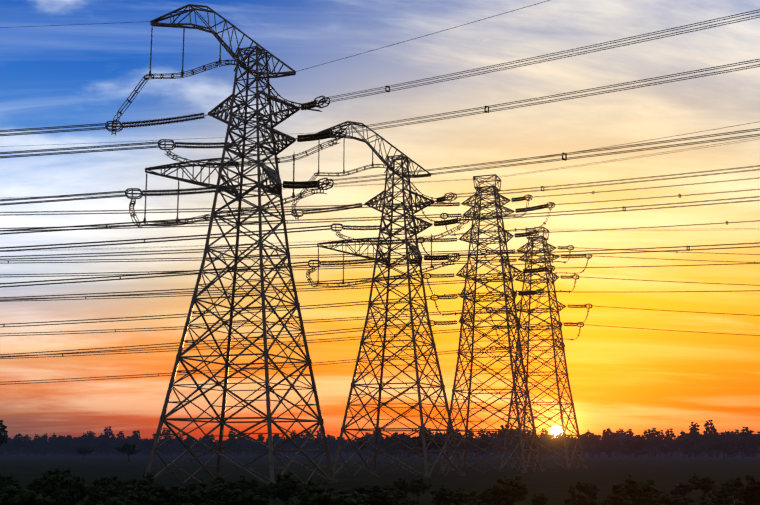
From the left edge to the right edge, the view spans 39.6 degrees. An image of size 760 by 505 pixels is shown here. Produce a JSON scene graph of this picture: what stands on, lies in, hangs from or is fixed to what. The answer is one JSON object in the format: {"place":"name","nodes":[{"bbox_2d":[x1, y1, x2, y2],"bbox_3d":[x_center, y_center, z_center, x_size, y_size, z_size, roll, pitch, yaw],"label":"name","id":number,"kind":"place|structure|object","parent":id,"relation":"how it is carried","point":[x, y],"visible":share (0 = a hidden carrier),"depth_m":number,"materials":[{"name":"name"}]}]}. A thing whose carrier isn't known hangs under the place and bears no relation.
{"place":"outdoors","nodes":[
{"label":"outdoors","id":0,"kind":"place"},
{"bbox_2d":[0,449,759,504],"bbox_3d":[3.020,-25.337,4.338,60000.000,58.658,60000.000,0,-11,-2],"label":"ground","id":1,"kind":"structure","parent":0,"point":[605,473],"depth_m":212.33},
{"bbox_2d":[0,420,7,445],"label":"tree","id":2,"kind":"object","parent":1,"relation":"on","point":[3,439],"visible":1,"depth_m":373.72,"materials":[{"name":"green plant"}]},
{"bbox_2d":[0,475,17,487],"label":"bush","id":3,"kind":"object","parent":1,"relation":"on","point":[5,480],"visible":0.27,"depth_m":71.50,"materials":[{"name":"green plant"}]},
{"bbox_2d":[4,480,21,493],"bbox_3d":[-22.206,14.844,63.872,1.656,2.117,1.340,4,-12,-21],"label":"bush","id":4,"kind":"object","parent":1,"relation":"on","point":[15,483],"visible":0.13,"depth_m":63.87,"materials":[{"name":"green plant"}]},
{"bbox_2d":[21,440,33,455],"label":"tree","id":5,"kind":"object","parent":1,"relation":"on","point":[29,444],"visible":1,"depth_m":1242.26,"materials":[{"name":"green plant"}]},
{"bbox_2d":[0,482,56,504],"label":"bush","id":6,"kind":"object","parent":1,"relation":"on","point":[23,495],"visible":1,"depth_m":41.93,"materials":[{"name":"green plant"}]},
{"bbox_2d":[35,472,64,503],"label":"bush","id":7,"kind":"object","parent":1,"relation":"on","point":[48,489],"visible":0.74,"depth_m":49.52,"materials":[{"name":"green plant"}]},
{"bbox_2d":[44,467,72,486],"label":"bush","id":8,"kind":"object","parent":1,"relation":"on","point":[66,471],"visible":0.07,"depth_m":80.44,"materials":[{"name":"green plant"}]},
{"bbox_2d":[48,433,69,454],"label":"tree","id":9,"kind":"object","parent":1,"relation":"on","point":[53,439],"visible":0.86,"depth_m":1465.58,"materials":[{"name":"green plant"}]},
{"bbox_2d":[47,468,72,480],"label":"bush","id":10,"kind":"object","parent":1,"relation":"on","point":[50,472],"visible":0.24,"depth_m":80.55,"materials":[{"name":"green plant"}]},
{"bbox_2d":[64,435,75,454],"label":"tree","id":11,"kind":"object","parent":1,"relation":"on","point":[69,442],"visible":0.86,"depth_m":1466.75,"materials":[{"name":"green plant"}]},
{"bbox_2d":[48,474,94,504],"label":"bush","id":12,"kind":"object","parent":1,"relation":"on","point":[76,489],"visible":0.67,"depth_m":53.16,"materials":[{"name":"green plant"}]},
{"bbox_2d":[76,447,93,458],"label":"tree","id":13,"kind":"object","parent":1,"relation":"on","point":[80,450],"visible":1,"depth_m":595.01,"materials":[{"name":"green plant"}]},
{"bbox_2d":[87,431,97,444],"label":"tree","id":14,"kind":"object","parent":1,"relation":"on","point":[91,436],"visible":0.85,"depth_m":1483.73,"materials":[{"name":"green plant"}]},
{"bbox_2d":[93,476,117,487],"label":"bush","id":15,"kind":"object","parent":1,"relation":"on","point":[112,480],"visible":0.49,"depth_m":80.50,"materials":[{"name":"green plant"}]},
{"bbox_2d":[99,426,113,441],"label":"tree","id":16,"kind":"object","parent":1,"relation":"on","point":[107,431],"visible":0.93,"depth_m":1474.55,"materials":[{"name":"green plant"}]},
{"bbox_2d":[115,443,139,461],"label":"tree","id":17,"kind":"object","parent":1,"relation":"on","point":[125,447],"visible":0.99,"depth_m":411.93,"materials":[{"name":"green plant"}]},
{"bbox_2d":[119,436,140,446],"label":"tree","id":18,"kind":"object","parent":1,"relation":"on","point":[136,440],"visible":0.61,"depth_m":1469.10,"materials":[{"name":"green plant"}]},
{"bbox_2d":[124,474,171,504],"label":"bush","id":19,"kind":"object","parent":1,"relation":"on","point":[159,487],"visible":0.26,"depth_m":52.31,"materials":[{"name":"green plant"}]},
{"bbox_2d":[142,439,153,455],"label":"tree","id":20,"kind":"object","parent":1,"relation":"on","point":[148,444],"visible":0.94,"depth_m":1222.04,"materials":[{"name":"green plant"}]},
{"bbox_2d":[135,481,189,504],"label":"bush","id":21,"kind":"object","parent":1,"relation":"on","point":[150,495],"visible":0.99,"depth_m":48.46,"materials":[{"name":"green plant"}]},
{"bbox_2d":[160,428,174,454],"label":"tree","id":22,"kind":"object","parent":1,"relation":"on","point":[167,437],"visible":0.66,"depth_m":1494.73,"materials":[{"name":"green plant"}]},
{"bbox_2d":[167,484,209,504],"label":"bush","id":23,"kind":"object","parent":1,"relation":"on","point":[192,493],"visible":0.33,"depth_m":57.39,"materials":[{"name":"green plant"}]},
{"bbox_2d":[198,441,213,455],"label":"tree","id":24,"kind":"object","parent":1,"relation":"on","point":[210,444],"visible":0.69,"depth_m":1225.52,"materials":[{"name":"green plant"}]},
{"bbox_2d":[195,479,233,501],"bbox_3d":[-9.232,13.962,59.864,2.696,2.359,2.964,-1,-11,3],"label":"bush","id":25,"kind":"object","parent":1,"relation":"on","point":[218,488],"visible":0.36,"depth_m":59.21,"materials":[{"name":"green plant"}]},
{"bbox_2d":[211,477,224,486],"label":"bush","id":26,"kind":"object","parent":1,"relation":"on","point":[218,480],"visible":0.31,"depth_m":78.56,"materials":[{"name":"green plant"}]},
{"bbox_2d":[105,4,346,484],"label":"transmission tower","id":27,"kind":"structure","parent":1,"relation":"on","point":[228,188],"depth_m":126.67,"materials":[{"name":"metal"}]},
{"bbox_2d":[122,28,332,217],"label":"tower insulators","id":28,"kind":"object","parent":27,"relation":"attached to","point":[293,184],"visible":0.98,"depth_m":128.31,"materials":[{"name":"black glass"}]},
{"bbox_2d":[0,0,759,226],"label":"tower conductors","id":29,"kind":"object","parent":27,"relation":"attached to","point":[212,166],"visible":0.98,"depth_m":121.07,"materials":[{"name":"grey metal"}]},
{"bbox_2d":[228,429,235,454],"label":"tree","id":30,"kind":"object","parent":1,"relation":"on","point":[231,435],"visible":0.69,"depth_m":1489.48,"materials":[{"name":"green plant"}]},
{"bbox_2d":[215,481,249,501],"bbox_3d":[-8.412,14.176,60.445,2.570,2.176,2.369,4,-11,-18],"label":"bush","id":31,"kind":"object","parent":1,"relation":"on","point":[231,486],"visible":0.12,"depth_m":60.15,"materials":[{"name":"green plant"}]},
{"bbox_2d":[237,475,249,501],"bbox_3d":[-7.276,13.186,56.388,0.957,2.585,1.110,0,-11,2],"label":"bush","id":32,"kind":"object","parent":1,"relation":"on","point":[243,481],"visible":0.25,"depth_m":56.50,"materials":[{"name":"green plant"}]},
{"bbox_2d":[228,487,269,504],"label":"bush","id":33,"kind":"object","parent":1,"relation":"on","point":[241,498],"visible":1,"depth_m":49.52,"materials":[{"name":"green plant"}]},
{"bbox_2d":[250,479,258,492],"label":"bush","id":34,"kind":"object","parent":1,"relation":"on","point":[254,483],"visible":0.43,"depth_m":72.86,"materials":[{"name":"green plant"}]},
{"bbox_2d":[267,482,276,504],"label":"bush","id":35,"kind":"object","parent":1,"relation":"on","point":[272,487],"visible":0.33,"depth_m":69.01,"materials":[{"name":"green plant"}]},
{"bbox_2d":[271,471,300,503],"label":"bush","id":36,"kind":"object","parent":1,"relation":"on","point":[282,489],"visible":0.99,"depth_m":55.78,"materials":[{"name":"green plant"}]},
{"bbox_2d":[297,478,334,504],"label":"bush","id":37,"kind":"object","parent":1,"relation":"on","point":[304,498],"visible":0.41,"depth_m":47.97,"materials":[{"name":"green plant"}]},
{"bbox_2d":[327,439,336,449],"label":"tree","id":38,"kind":"object","parent":1,"relation":"on","point":[329,442],"visible":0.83,"depth_m":1484.38,"materials":[{"name":"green plant"}]},
{"bbox_2d":[308,480,369,504],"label":"bush","id":39,"kind":"object","parent":1,"relation":"on","point":[345,496],"visible":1,"depth_m":44.43,"materials":[{"name":"green plant"}]},
{"bbox_2d":[352,485,389,504],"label":"bush","id":40,"kind":"object","parent":1,"relation":"on","point":[374,495],"visible":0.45,"depth_m":55.69,"materials":[{"name":"green plant"}]},
{"bbox_2d":[291,121,468,477],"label":"transmission tower","id":41,"kind":"structure","parent":1,"relation":"on","point":[417,262],"depth_m":169.23,"materials":[{"name":"metal"}]},
{"bbox_2d":[0,122,759,287],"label":"tower conductors","id":42,"kind":"object","parent":41,"relation":"attached to","point":[458,226],"visible":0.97,"depth_m":167.98,"materials":[{"name":"grey metal"}]},
{"bbox_2d":[303,139,457,279],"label":"tower insulators","id":43,"kind":"object","parent":41,"relation":"attached to","point":[431,257],"visible":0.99,"depth_m":170.99,"materials":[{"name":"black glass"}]},
{"bbox_2d":[389,432,409,456],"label":"tree","id":44,"kind":"object","parent":1,"relation":"on","point":[396,434],"visible":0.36,"depth_m":919.16,"materials":[{"name":"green plant"}]},
{"bbox_2d":[391,486,407,499],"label":"bush","id":45,"kind":"object","parent":1,"relation":"on","point":[401,493],"visible":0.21,"depth_m":69.62,"materials":[{"name":"green plant"}]},
{"bbox_2d":[393,477,406,491],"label":"bush","id":46,"kind":"object","parent":1,"relation":"on","point":[401,486],"visible":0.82,"depth_m":76.89,"materials":[{"name":"green plant"}]},
{"bbox_2d":[398,497,420,504],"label":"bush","id":47,"kind":"object","parent":1,"relation":"on","point":[412,502],"visible":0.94,"depth_m":45.81,"materials":[{"name":"green plant"}]},
{"bbox_2d":[407,477,431,499],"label":"bush","id":48,"kind":"object","parent":1,"relation":"on","point":[414,489],"visible":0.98,"depth_m":74.26,"materials":[{"name":"green plant"}]},
{"bbox_2d":[412,429,447,460],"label":"tree","id":49,"kind":"object","parent":1,"relation":"on","point":[430,446],"visible":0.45,"depth_m":444.04,"materials":[{"name":"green plant"}]},
{"bbox_2d":[430,485,455,504],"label":"bush","id":50,"kind":"object","parent":1,"relation":"on","point":[441,493],"visible":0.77,"depth_m":65.58,"materials":[{"name":"green plant"}]},
{"bbox_2d":[440,493,452,504],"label":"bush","id":51,"kind":"object","parent":1,"relation":"on","point":[448,501],"visible":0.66,"depth_m":65.31,"materials":[{"name":"green plant"}]},
{"bbox_2d":[449,429,464,456],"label":"tree","id":52,"kind":"object","parent":1,"relation":"on","point":[458,438],"visible":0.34,"depth_m":890.62,"materials":[{"name":"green plant"}]},
{"bbox_2d":[445,491,479,504],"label":"bush","id":53,"kind":"object","parent":1,"relation":"on","point":[456,499],"visible":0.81,"depth_m":57.78,"materials":[{"name":"green plant"}]},
{"bbox_2d":[467,435,475,457],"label":"tree","id":54,"kind":"object","parent":1,"relation":"on","point":[469,445],"visible":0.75,"depth_m":716.82,"materials":[{"name":"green plant"}]},
{"bbox_2d":[461,498,488,504],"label":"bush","id":55,"kind":"object","parent":1,"relation":"on","point":[479,502],"visible":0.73,"depth_m":51.69,"materials":[{"name":"green plant"}]},
{"bbox_2d":[476,433,491,457],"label":"tree","id":56,"kind":"object","parent":1,"relation":"on","point":[483,443],"visible":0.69,"depth_m":696.77,"materials":[{"name":"black plant"}]},
{"bbox_2d":[417,174,554,472],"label":"transmission tower","id":57,"kind":"structure","parent":1,"relation":"on","point":[462,321],"depth_m":201.38,"materials":[{"name":"metal"}]},
{"bbox_2d":[0,137,759,357],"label":"tower conductors","id":58,"kind":"object","parent":57,"relation":"attached to","point":[515,229],"visible":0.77,"depth_m":200.79,"materials":[{"name":"grey metal"}]},
{"bbox_2d":[425,196,546,324],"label":"tower insulators","id":59,"kind":"object","parent":57,"relation":"attached to","point":[517,234],"visible":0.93,"depth_m":202.68,"materials":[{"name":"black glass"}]},
{"bbox_2d":[479,489,499,504],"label":"bush","id":60,"kind":"object","parent":1,"relation":"on","point":[484,497],"visible":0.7,"depth_m":56.46,"materials":[{"name":"green plant"}]},
{"bbox_2d":[496,424,506,447],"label":"tree","id":61,"kind":"object","parent":1,"relation":"on","point":[500,435],"visible":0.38,"depth_m":916.60,"materials":[{"name":"black plant"}]},
{"bbox_2d":[490,475,527,504],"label":"bush","id":62,"kind":"object","parent":1,"relation":"on","point":[507,487],"visible":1,"depth_m":53.00,"materials":[{"name":"green plant"}]},
{"bbox_2d":[524,438,540,460],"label":"tree","id":63,"kind":"object","parent":1,"relation":"on","point":[525,447],"visible":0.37,"depth_m":496.96,"materials":[{"name":"black plant"}]},
{"bbox_2d":[480,227,591,469],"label":"transmission tower","id":64,"kind":"structure","parent":1,"relation":"on","point":[548,329],"depth_m":240.74,"materials":[{"name":"metal"}]},
{"bbox_2d":[0,228,759,384],"bbox_3d":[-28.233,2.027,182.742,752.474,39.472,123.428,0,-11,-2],"label":"tower conductors","id":65,"kind":"object","parent":64,"relation":"attached to","point":[543,262],"visible":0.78,"depth_m":239.67,"materials":[{"name":"grey metal"}]},
{"bbox_2d":[487,246,584,349],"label":"tower insulators","id":66,"kind":"object","parent":64,"relation":"attached to","point":[562,277],"visible":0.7,"depth_m":242.46,"materials":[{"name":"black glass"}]},
{"bbox_2d":[531,493,547,504],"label":"bush","id":67,"kind":"object","parent":1,"relation":"on","point":[535,499],"visible":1,"depth_m":61.69,"materials":[{"name":"green plant"}]},
{"bbox_2d":[537,436,552,448],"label":"tree","id":68,"kind":"object","parent":1,"relation":"on","point":[549,439],"visible":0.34,"depth_m":900.54,"materials":[{"name":"black plant"}]},
{"bbox_2d":[554,437,570,457],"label":"tree","id":69,"kind":"object","parent":1,"relation":"on","point":[558,442],"visible":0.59,"depth_m":699.53,"materials":[{"name":"black plant"}]},
{"bbox_2d":[567,485,575,497],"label":"bush","id":70,"kind":"object","parent":1,"relation":"on","point":[571,490],"visible":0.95,"depth_m":73.28,"materials":[{"name":"green plant"}]},
{"bbox_2d":[564,490,597,504],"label":"bush","id":71,"kind":"object","parent":1,"relation":"on","point":[580,498],"visible":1,"depth_m":50.37,"materials":[{"name":"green plant"}]},
{"bbox_2d":[575,480,598,493],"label":"bush","id":72,"kind":"object","parent":1,"relation":"on","point":[584,486],"visible":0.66,"depth_m":81.56,"materials":[{"name":"green plant"}]},
{"bbox_2d":[575,429,600,456],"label":"tree","id":73,"kind":"object","parent":1,"relation":"on","point":[585,438],"visible":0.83,"depth_m":939.86,"materials":[{"name":"black plant"}]},
{"bbox_2d":[585,488,596,499],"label":"bush","id":74,"kind":"object","parent":1,"relation":"on","point":[592,494],"visible":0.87,"depth_m":69.88,"materials":[{"name":"green plant"}]},
{"bbox_2d":[584,444,598,456],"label":"tree","id":75,"kind":"object","parent":1,"relation":"on","point":[591,449],"visible":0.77,"depth_m":902.19,"materials":[{"name":"black plant"}]},
{"bbox_2d":[603,430,616,456],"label":"tree","id":76,"kind":"object","parent":1,"relation":"on","point":[608,437],"visible":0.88,"depth_m":908.59,"materials":[{"name":"black plant"}]},
{"bbox_2d":[607,492,632,504],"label":"bush","id":77,"kind":"object","parent":1,"relation":"on","point":[615,499],"visible":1,"depth_m":49.88,"materials":[{"name":"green plant"}]},
{"bbox_2d":[624,429,633,456],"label":"tree","id":78,"kind":"object","parent":1,"relation":"on","point":[630,432],"visible":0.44,"depth_m":930.44,"materials":[{"name":"black plant"}]},
{"bbox_2d":[621,434,648,457],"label":"tree","id":79,"kind":"object","parent":1,"relation":"on","point":[641,442],"visible":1,"depth_m":742.77,"materials":[{"name":"black plant"}]},
{"bbox_2d":[612,474,660,504],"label":"bush","id":80,"kind":"object","parent":1,"relation":"on","point":[630,486],"visible":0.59,"depth_m":57.52,"materials":[{"name":"green plant"}]},
{"bbox_2d":[645,437,653,456],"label":"tree","id":81,"kind":"object","parent":1,"relation":"on","point":[649,444],"visible":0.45,"depth_m":943.25,"materials":[{"name":"black plant"}]},
{"bbox_2d":[647,428,658,456],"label":"tree","id":82,"kind":"object","parent":1,"relation":"on","point":[653,435],"visible":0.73,"depth_m":920.33,"materials":[{"name":"black plant"}]},
{"bbox_2d":[640,490,668,504],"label":"bush","id":83,"kind":"object","parent":1,"relation":"on","point":[652,498],"visible":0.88,"depth_m":54.10,"materials":[{"name":"green plant"}]},
{"bbox_2d":[652,435,664,456],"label":"tree","id":84,"kind":"object","parent":1,"relation":"on","point":[657,442],"visible":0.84,"depth_m":903.19,"materials":[{"name":"black plant"}]},
{"bbox_2d":[662,429,675,456],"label":"tree","id":85,"kind":"object","parent":1,"relation":"on","point":[668,435],"visible":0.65,"depth_m":950.94,"materials":[{"name":"black plant"}]},
{"bbox_2d":[660,489,693,504],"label":"bush","id":86,"kind":"object","parent":1,"relation":"on","point":[679,499],"visible":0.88,"depth_m":53.49,"materials":[{"name":"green plant"}]},
{"bbox_2d":[672,434,692,456],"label":"tree","id":87,"kind":"object","parent":1,"relation":"on","point":[679,442],"visible":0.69,"depth_m":920.62,"materials":[{"name":"black plant"}]},
{"bbox_2d":[674,483,694,495],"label":"bush","id":88,"kind":"object","parent":1,"relation":"on","point":[684,488],"visible":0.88,"depth_m":81.21,"materials":[{"name":"green plant"}]},
{"bbox_2d":[683,438,692,456],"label":"tree","id":89,"kind":"object","parent":1,"relation":"on","point":[687,444],"visible":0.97,"depth_m":911.58,"materials":[{"name":"black plant"}]},
{"bbox_2d":[689,430,699,456],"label":"tree","id":90,"kind":"object","parent":1,"relation":"on","point":[693,435],"visible":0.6,"depth_m":927.13,"materials":[{"name":"black plant"}]},
{"bbox_2d":[689,422,699,434],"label":"tree","id":91,"kind":"object","parent":1,"relation":"on","point":[693,428],"visible":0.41,"depth_m":971.15,"materials":[{"name":"black plant"}]},
{"bbox_2d":[684,431,708,444],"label":"tree","id":92,"kind":"object","parent":1,"relation":"on","point":[702,438],"visible":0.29,"depth_m":930.66,"materials":[{"name":"black plant"}]},
{"bbox_2d":[687,498,707,504],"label":"bush","id":93,"kind":"object","parent":1,"relation":"on","point":[703,502],"visible":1,"depth_m":50.10,"materials":[{"name":"green plant"}]},
{"bbox_2d":[688,473,716,493],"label":"bush","id":94,"kind":"object","parent":1,"relation":"on","point":[696,482],"visible":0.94,"depth_m":82.39,"materials":[{"name":"green plant"}]},
{"bbox_2d":[700,420,716,456],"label":"tree","id":95,"kind":"object","parent":1,"relation":"on","point":[707,432],"visible":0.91,"depth_m":934.76,"materials":[{"name":"black plant"}]},
{"bbox_2d":[706,433,725,456],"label":"tree","id":96,"kind":"object","parent":1,"relation":"on","point":[715,439],"visible":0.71,"depth_m":924.32,"materials":[{"name":"black plant"}]},
{"bbox_2d":[699,485,735,502],"bbox_3d":[16.969,12.676,52.607,1.790,2.176,1.695,-8,-13,36],"label":"bush","id":97,"kind":"object","parent":1,"relation":"on","point":[726,492],"visible":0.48,"depth_m":52.49,"materials":[{"name":"green plant"}]},
{"bbox_2d":[703,493,737,504],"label":"bush","id":98,"kind":"object","parent":1,"relation":"on","point":[716,499],"visible":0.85,"depth_m":51.26,"materials":[{"name":"green plant"}]},
{"bbox_2d":[710,441,732,457],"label":"tree","id":99,"kind":"object","parent":1,"relation":"on","point":[719,445],"visible":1,"depth_m":692.79,"materials":[{"name":"black plant"}]},
{"bbox_2d":[722,435,738,456],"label":"tree","id":100,"kind":"object","parent":1,"relation":"on","point":[733,444],"visible":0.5,"depth_m":912.11,"materials":[{"name":"black plant"}]},
{"bbox_2d":[719,498,744,504],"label":"bush","id":101,"kind":"object","parent":1,"relation":"on","point":[739,502],"visible":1,"depth_m":42.38,"materials":[{"name":"green plant"}]},
{"bbox_2d":[721,476,743,495],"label":"bush","id":102,"kind":"object","parent":1,"relation":"on","point":[738,484],"visible":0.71,"depth_m":78.61,"materials":[{"name":"green plant"}]},
{"bbox_2d":[735,439,748,457],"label":"tree","id":103,"kind":"object","parent":1,"relation":"on","point":[742,444],"visible":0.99,"depth_m":748.75,"materials":[{"name":"black plant"}]},
{"bbox_2d":[740,427,753,456],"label":"tree","id":104,"kind":"object","parent":1,"relation":"on","point":[747,437],"visible":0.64,"depth_m":928.75,"materials":[{"name":"black plant"}]},
{"bbox_2d":[738,475,759,503],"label":"bush","id":105,"kind":"object","parent":1,"relation":"on","point":[751,488],"visible":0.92,"depth_m":48.45,"materials":[{"name":"green plant"}]},
{"bbox_2d":[751,431,759,446],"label":"tree","id":106,"kind":"object","parent":1,"relation":"on","point":[755,438],"visible":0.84,"depth_m":908.03,"materials":[{"name":"black plant"}]},
{"bbox_2d":[0,0,759,442],"label":"sky","id":107,"kind":"structure","parent":0,"point":[69,73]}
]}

